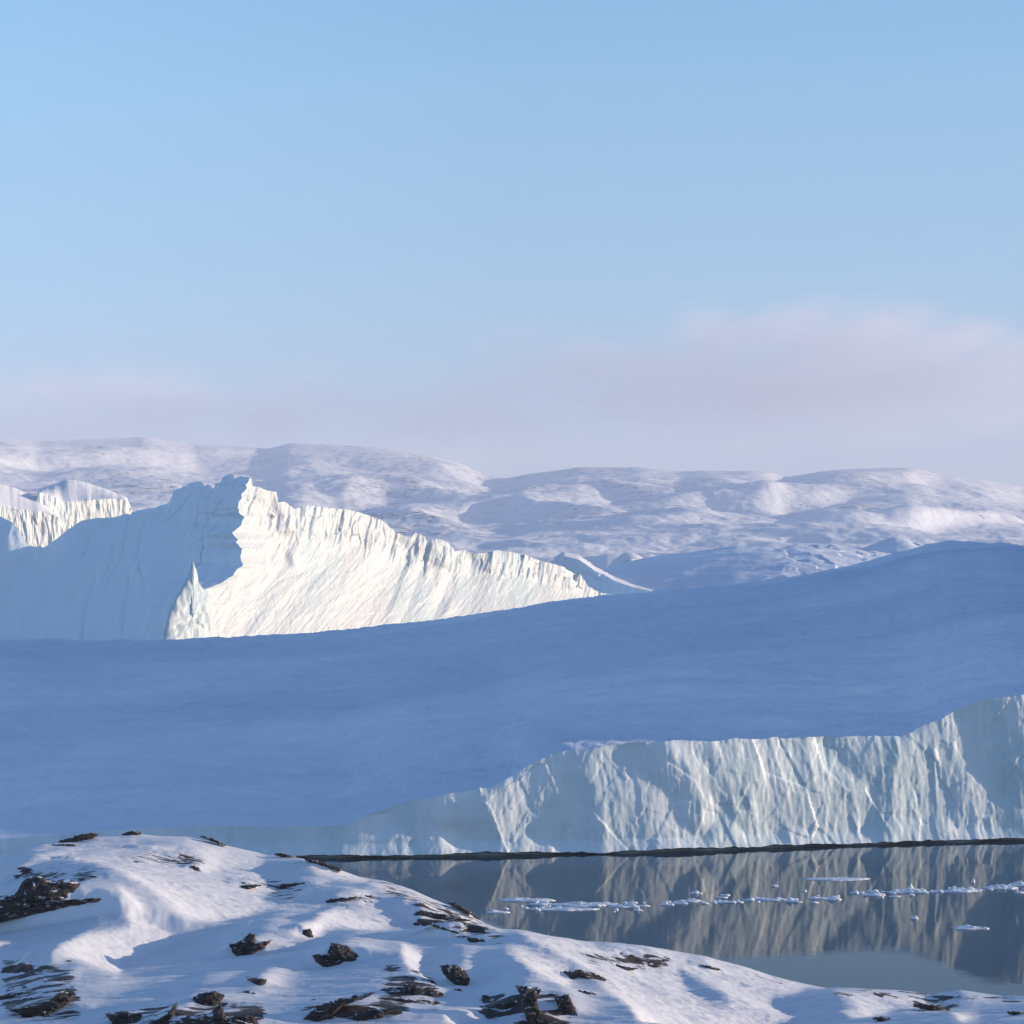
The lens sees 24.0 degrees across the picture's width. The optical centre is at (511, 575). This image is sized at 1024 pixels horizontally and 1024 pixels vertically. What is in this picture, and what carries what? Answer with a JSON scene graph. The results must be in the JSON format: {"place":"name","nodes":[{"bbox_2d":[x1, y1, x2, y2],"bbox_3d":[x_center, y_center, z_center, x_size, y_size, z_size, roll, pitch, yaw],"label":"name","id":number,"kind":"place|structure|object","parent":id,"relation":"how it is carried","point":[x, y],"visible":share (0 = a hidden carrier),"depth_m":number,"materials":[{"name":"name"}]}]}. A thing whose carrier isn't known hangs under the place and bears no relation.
{"place":"outdoors","nodes":[
{"label":"outdoors","id":0,"kind":"place"},
{"bbox_2d":[0,834,1023,1023],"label":"snowy ground","id":1,"kind":"structure","parent":0,"point":[156,930],"depth_m":122.56,"materials":[{"name":"white snow"}]},
{"bbox_2d":[0,994,20,999],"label":"rock outcrop","id":2,"kind":"object","parent":1,"relation":"on","point":[3,997],"visible":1,"depth_m":111.69,"materials":[{"name":"grey stone"}]},
{"bbox_2d":[10,990,74,1015],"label":"rock outcrop","id":3,"kind":"object","parent":1,"relation":"on","point":[61,999],"visible":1,"depth_m":107.21,"materials":[{"name":"stone"}]},
{"bbox_2d":[0,875,100,921],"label":"rock outcrop","id":4,"kind":"object","parent":1,"relation":"on","point":[48,895],"visible":0.96,"depth_m":131.97,"materials":[{"name":"stone"}]},
{"bbox_2d":[52,844,75,845],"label":"rock outcrop","id":5,"kind":"object","parent":1,"relation":"on","point":[64,845],"visible":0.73,"depth_m":162.97,"materials":[{"name":"grey stone"}]},
{"bbox_2d":[59,833,98,842],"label":"rock outcrop","id":6,"kind":"object","parent":1,"relation":"on","point":[77,838],"visible":0.98,"depth_m":167.86,"materials":[{"name":"grey stone"}]},
{"bbox_2d":[105,1011,141,1023],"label":"rock outcrop","id":7,"kind":"object","parent":1,"relation":"on","point":[119,1017],"visible":1,"depth_m":102.23,"materials":[{"name":"grey stone"}]},
{"bbox_2d":[122,831,141,834],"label":"rock outcrop","id":8,"kind":"object","parent":1,"relation":"on","point":[132,833],"visible":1,"depth_m":170.43,"materials":[{"name":"grey stone"}]},
{"bbox_2d":[153,1001,177,1022],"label":"rock outcrop","id":9,"kind":"object","parent":1,"relation":"on","point":[167,1017],"visible":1,"depth_m":101.59,"materials":[{"name":"grey stone"}]},
{"bbox_2d":[190,865,199,870],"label":"rock outcrop","id":10,"kind":"object","parent":1,"relation":"on","point":[195,868],"visible":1,"depth_m":156.88,"materials":[{"name":"stone"}]},
{"bbox_2d":[192,990,224,1005],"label":"rock outcrop","id":11,"kind":"object","parent":1,"relation":"on","point":[213,998],"visible":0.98,"depth_m":105.68,"materials":[{"name":"grey stone"}]},
{"bbox_2d":[200,836,225,845],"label":"rock outcrop","id":12,"kind":"object","parent":1,"relation":"on","point":[213,840],"visible":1,"depth_m":170.87,"materials":[{"name":"stone"}]},
{"bbox_2d":[181,1003,257,1023],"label":"rock outcrop","id":13,"kind":"object","parent":1,"relation":"on","point":[216,1015],"visible":1,"depth_m":100.89,"materials":[{"name":"grey stone"}]},
{"bbox_2d":[240,884,260,888],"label":"rock outcrop","id":14,"kind":"object","parent":1,"relation":"on","point":[249,886],"visible":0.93,"depth_m":154.40,"materials":[{"name":"stone"}]},
{"bbox_2d":[229,933,272,955],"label":"rock outcrop","id":15,"kind":"object","parent":1,"relation":"on","point":[241,947],"visible":1,"depth_m":122.22,"materials":[{"name":"grey stone"}]},
{"bbox_2d":[246,977,266,985],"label":"rock outcrop","id":16,"kind":"object","parent":1,"relation":"on","point":[259,981],"visible":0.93,"depth_m":109.76,"materials":[{"name":"grey stone"}]},
{"bbox_2d":[274,853,296,857],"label":"rock outcrop","id":17,"kind":"object","parent":1,"relation":"on","point":[283,855],"visible":1,"depth_m":169.35,"materials":[{"name":"stone"}]},
{"bbox_2d":[275,882,304,887],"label":"rock outcrop","id":18,"kind":"object","parent":1,"relation":"on","point":[287,885],"visible":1,"depth_m":156.41,"materials":[{"name":"stone"}]},
{"bbox_2d":[302,928,312,937],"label":"rock outcrop","id":19,"kind":"object","parent":1,"relation":"on","point":[307,932],"visible":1,"depth_m":126.27,"materials":[{"name":"grey stone"}]},
{"bbox_2d":[301,857,344,870],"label":"rock outcrop","id":20,"kind":"object","parent":1,"relation":"on","point":[330,866],"visible":1,"depth_m":162.81,"materials":[{"name":"stone"}]},
{"bbox_2d":[312,943,358,966],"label":"rock outcrop","id":21,"kind":"object","parent":1,"relation":"on","point":[336,954],"visible":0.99,"depth_m":115.63,"materials":[{"name":"grey stone"}]},
{"bbox_2d":[303,992,374,1021],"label":"rock outcrop","id":22,"kind":"object","parent":1,"relation":"on","point":[323,1011],"visible":1,"depth_m":101.98,"materials":[{"name":"grey stone"}]},
{"bbox_2d":[325,897,358,902],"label":"rock outcrop","id":23,"kind":"object","parent":1,"relation":"on","point":[343,899],"visible":1,"depth_m":146.98,"materials":[{"name":"stone"}]},
{"bbox_2d":[346,1007,398,1020],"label":"rock outcrop","id":24,"kind":"object","parent":1,"relation":"on","point":[371,1014],"visible":1,"depth_m":101.80,"materials":[{"name":"grey stone"}]},
{"bbox_2d":[391,998,432,1003],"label":"rock outcrop","id":25,"kind":"object","parent":1,"relation":"on","point":[410,1001],"visible":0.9,"depth_m":105.26,"materials":[{"name":"grey stone"}]},
{"bbox_2d":[390,984,445,996],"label":"rock outcrop","id":26,"kind":"object","parent":1,"relation":"on","point":[410,989],"visible":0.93,"depth_m":107.02,"materials":[{"name":"grey stone"}]},
{"bbox_2d":[422,921,458,933],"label":"rock outcrop","id":27,"kind":"object","parent":1,"relation":"on","point":[439,927],"visible":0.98,"depth_m":124.28,"materials":[{"name":"grey stone"}]},
{"bbox_2d":[413,912,469,920],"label":"rock outcrop","id":28,"kind":"object","parent":1,"relation":"on","point":[441,916],"visible":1,"depth_m":145.02,"materials":[{"name":"grey stone"}]},
{"bbox_2d":[439,964,469,985],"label":"rock outcrop","id":29,"kind":"object","parent":1,"relation":"on","point":[455,974],"visible":1,"depth_m":110.02,"materials":[{"name":"grey stone"}]},
{"bbox_2d":[447,901,473,915],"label":"rock outcrop","id":30,"kind":"object","parent":1,"relation":"on","point":[456,906],"visible":1,"depth_m":156.50,"materials":[{"name":"brown stone"}]},
{"bbox_2d":[467,937,484,942],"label":"rock outcrop","id":31,"kind":"object","parent":1,"relation":"on","point":[474,940],"visible":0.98,"depth_m":122.16,"materials":[{"name":"grey stone"}]},
{"bbox_2d":[495,998,517,1009],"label":"rock outcrop","id":32,"kind":"object","parent":1,"relation":"on","point":[511,1002],"visible":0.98,"depth_m":104.82,"materials":[{"name":"grey stone"}]},
{"bbox_2d":[515,985,548,1023],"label":"rock outcrop","id":33,"kind":"object","parent":1,"relation":"on","point":[530,1004],"visible":1,"depth_m":102.53,"materials":[{"name":"grey stone"}]},
{"bbox_2d":[554,994,577,1015],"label":"rock outcrop","id":34,"kind":"object","parent":1,"relation":"on","point":[564,1001],"visible":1,"depth_m":103.87,"materials":[{"name":"grey stone"}]},
{"bbox_2d":[564,969,606,980],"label":"rock outcrop","id":35,"kind":"object","parent":1,"relation":"on","point":[572,974],"visible":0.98,"depth_m":114.38,"materials":[{"name":"grey stone"}]},
{"bbox_2d":[578,990,595,994],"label":"rock outcrop","id":36,"kind":"object","parent":1,"relation":"on","point":[590,992],"visible":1,"depth_m":106.51,"materials":[{"name":"grey stone"}]},
{"bbox_2d":[616,964,637,969],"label":"rock outcrop","id":37,"kind":"object","parent":1,"relation":"on","point":[625,967],"visible":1,"depth_m":121.91,"materials":[{"name":"grey stone"}]},
{"bbox_2d":[647,964,662,967],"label":"rock outcrop","id":38,"kind":"object","parent":1,"relation":"on","point":[653,965],"visible":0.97,"depth_m":128.52,"materials":[{"name":"grey stone"}]},
{"bbox_2d":[698,964,720,969],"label":"rock outcrop","id":39,"kind":"object","parent":1,"relation":"on","point":[710,967],"visible":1,"depth_m":130.80,"materials":[{"name":"grey stone"}]},
{"bbox_2d":[873,1016,889,1020],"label":"rock outcrop","id":40,"kind":"object","parent":1,"relation":"on","point":[880,1018],"visible":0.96,"depth_m":109.08,"materials":[{"name":"stone"}]},
{"bbox_2d":[913,1003,949,1010],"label":"rock outcrop","id":41,"kind":"object","parent":1,"relation":"on","point":[930,1007],"visible":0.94,"depth_m":123.36,"materials":[{"name":"grey stone"}]},
{"bbox_2d":[1007,1011,1023,1014],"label":"rock outcrop","id":42,"kind":"object","parent":1,"relation":"on","point":[1014,1013],"visible":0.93,"depth_m":107.09,"materials":[{"name":"grey stone"}]},
{"bbox_2d":[0,437,1023,569],"bbox_3d":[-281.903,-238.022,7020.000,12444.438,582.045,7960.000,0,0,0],"label":"hills","id":43,"kind":"structure","parent":0,"point":[601,518],"depth_m":6327.51,"materials":[{"name":"white snow"}]},
{"bbox_2d":[0,0,1023,486],"label":"sky","id":44,"kind":"structure","parent":0,"point":[496,238],"materials":[{"name":"blue"}]},
{"bbox_2d":[297,840,1023,995],"bbox_3d":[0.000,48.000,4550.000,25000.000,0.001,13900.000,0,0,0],"label":"water","id":45,"kind":"structure","parent":0,"point":[852,940],"depth_m":353.07,"materials":[{"name":"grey liquid"}]},
{"bbox_2d":[0,484,62,546],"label":"rugged iceberg","id":46,"kind":"object","parent":45,"relation":"in","point":[37,524],"visible":0.38,"depth_m":1575.91,"materials":[{"name":"white ice"}]},
{"bbox_2d":[36,479,131,532],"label":"rugged iceberg","id":47,"kind":"object","parent":45,"relation":"on","point":[70,503],"visible":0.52,"depth_m":1649.98,"materials":[{"name":"white ice"}]},
{"bbox_2d":[0,474,612,640],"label":"towering iceberg","id":48,"kind":"object","parent":45,"relation":"on","point":[229,556],"visible":0.59,"depth_m":1172.78,"materials":[{"name":"white ice"}]},
{"bbox_2d":[485,909,509,912],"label":"ice floe","id":49,"kind":"object","parent":45,"relation":"on","point":[493,911],"visible":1,"depth_m":343.13,"materials":[{"name":"white ice"}]},
{"bbox_2d":[0,540,1023,856],"bbox_3d":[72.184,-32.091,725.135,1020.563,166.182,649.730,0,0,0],"label":"tabular iceberg","id":50,"kind":"object","parent":45,"relation":"on","point":[878,700],"visible":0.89,"depth_m":484.20,"materials":[{"name":"white ice"}]},
{"bbox_2d":[498,897,555,901],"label":"ice floe","id":51,"kind":"object","parent":45,"relation":"on","point":[526,899],"visible":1,"depth_m":355.80,"materials":[{"name":"white ice"}]},
{"bbox_2d":[529,901,551,904],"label":"ice floe","id":52,"kind":"object","parent":45,"relation":"on","point":[545,902],"visible":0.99,"depth_m":351.94,"materials":[{"name":"white ice"}]},
{"bbox_2d":[528,907,596,910],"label":"ice floe","id":53,"kind":"object","parent":45,"relation":"on","point":[564,908],"visible":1,"depth_m":346.14,"materials":[{"name":"white ice"}]},
{"bbox_2d":[550,901,615,906],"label":"ice floe","id":54,"kind":"object","parent":45,"relation":"on","point":[578,904],"visible":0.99,"depth_m":350.70,"materials":[{"name":"white ice"}]},
{"bbox_2d":[550,552,651,593],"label":"wedge iceberg","id":55,"kind":"object","parent":45,"relation":"on","point":[597,579],"visible":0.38,"depth_m":1490.60,"materials":[{"name":"white ice"}]},
{"bbox_2d":[609,903,638,907],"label":"ice floe","id":56,"kind":"object","parent":45,"relation":"on","point":[625,905],"visible":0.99,"depth_m":349.13,"materials":[{"name":"white ice"}]},
{"bbox_2d":[608,552,641,566],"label":"distant iceberg","id":57,"kind":"object","parent":45,"relation":"on","point":[626,557],"visible":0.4,"depth_m":2496.65,"materials":[{"name":"white ice"}]},
{"bbox_2d":[674,899,701,901],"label":"ice floe","id":58,"kind":"object","parent":45,"relation":"on","point":[697,900],"visible":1,"depth_m":354.63,"materials":[{"name":"white ice"}]},
{"bbox_2d":[690,890,701,893],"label":"ice chunk","id":59,"kind":"object","parent":45,"relation":"on","point":[695,892],"visible":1,"depth_m":363.80,"materials":[{"name":"white ice"}]},
{"bbox_2d":[711,900,730,902],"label":"ice floe","id":60,"kind":"object","parent":45,"relation":"on","point":[723,901],"visible":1,"depth_m":354.07,"materials":[{"name":"white ice"}]},
{"bbox_2d":[603,544,891,590],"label":"rounded iceberg","id":61,"kind":"object","parent":45,"relation":"on","point":[729,565],"visible":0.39,"depth_m":1586.24,"materials":[{"name":"white ice"}]},
{"bbox_2d":[755,897,785,900],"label":"ice floe","id":62,"kind":"object","parent":45,"relation":"on","point":[770,899],"visible":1,"depth_m":356.59,"materials":[{"name":"white ice"}]},
{"bbox_2d":[785,897,794,901],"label":"ice floe","id":63,"kind":"object","parent":45,"relation":"on","point":[789,899],"visible":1,"depth_m":354.82,"materials":[{"name":"white ice"}]},
{"bbox_2d":[807,896,828,898],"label":"ice floe","id":64,"kind":"object","parent":45,"relation":"on","point":[813,897],"visible":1,"depth_m":358.05,"materials":[{"name":"white ice"}]},
{"bbox_2d":[825,896,841,899],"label":"ice floe","id":65,"kind":"object","parent":45,"relation":"on","point":[833,898],"visible":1,"depth_m":356.81,"materials":[{"name":"white ice"}]},
{"bbox_2d":[804,877,869,880],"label":"ice floe","id":66,"kind":"object","parent":45,"relation":"on","point":[839,878],"visible":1,"depth_m":380.58,"materials":[{"name":"white ice"}]},
{"bbox_2d":[864,890,884,895],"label":"ice floe","id":67,"kind":"object","parent":45,"relation":"on","point":[874,893],"visible":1,"depth_m":361.89,"materials":[{"name":"white ice"}]},
{"bbox_2d":[858,537,924,552],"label":"distant iceberg","id":68,"kind":"object","parent":45,"relation":"on","point":[893,544],"visible":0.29,"depth_m":2154.64,"materials":[{"name":"white ice"}]},
{"bbox_2d":[886,889,913,892],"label":"ice floe","id":69,"kind":"object","parent":45,"relation":"on","point":[901,891],"visible":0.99,"depth_m":365.33,"materials":[{"name":"white ice"}]},
{"bbox_2d":[934,888,975,891],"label":"ice floe","id":70,"kind":"object","parent":45,"relation":"on","point":[957,890],"visible":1,"depth_m":365.94,"materials":[{"name":"white ice"}]},
{"bbox_2d":[959,887,979,890],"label":"ice floe","id":71,"kind":"object","parent":45,"relation":"on","point":[970,888],"visible":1,"depth_m":367.50,"materials":[{"name":"white ice"}]},
{"bbox_2d":[953,924,988,929],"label":"ice floe","id":72,"kind":"object","parent":45,"relation":"on","point":[967,927],"visible":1,"depth_m":327.53,"materials":[{"name":"white ice"}]},
{"bbox_2d":[982,884,1016,888],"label":"ice floe","id":73,"kind":"object","parent":45,"relation":"on","point":[997,886],"visible":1,"depth_m":369.84,"materials":[{"name":"white ice"}]},
{"bbox_2d":[1010,881,1023,885],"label":"ice floe","id":74,"kind":"object","parent":45,"relation":"on","point":[1019,883],"visible":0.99,"depth_m":372.91,"materials":[{"name":"white ice"}]}
]}

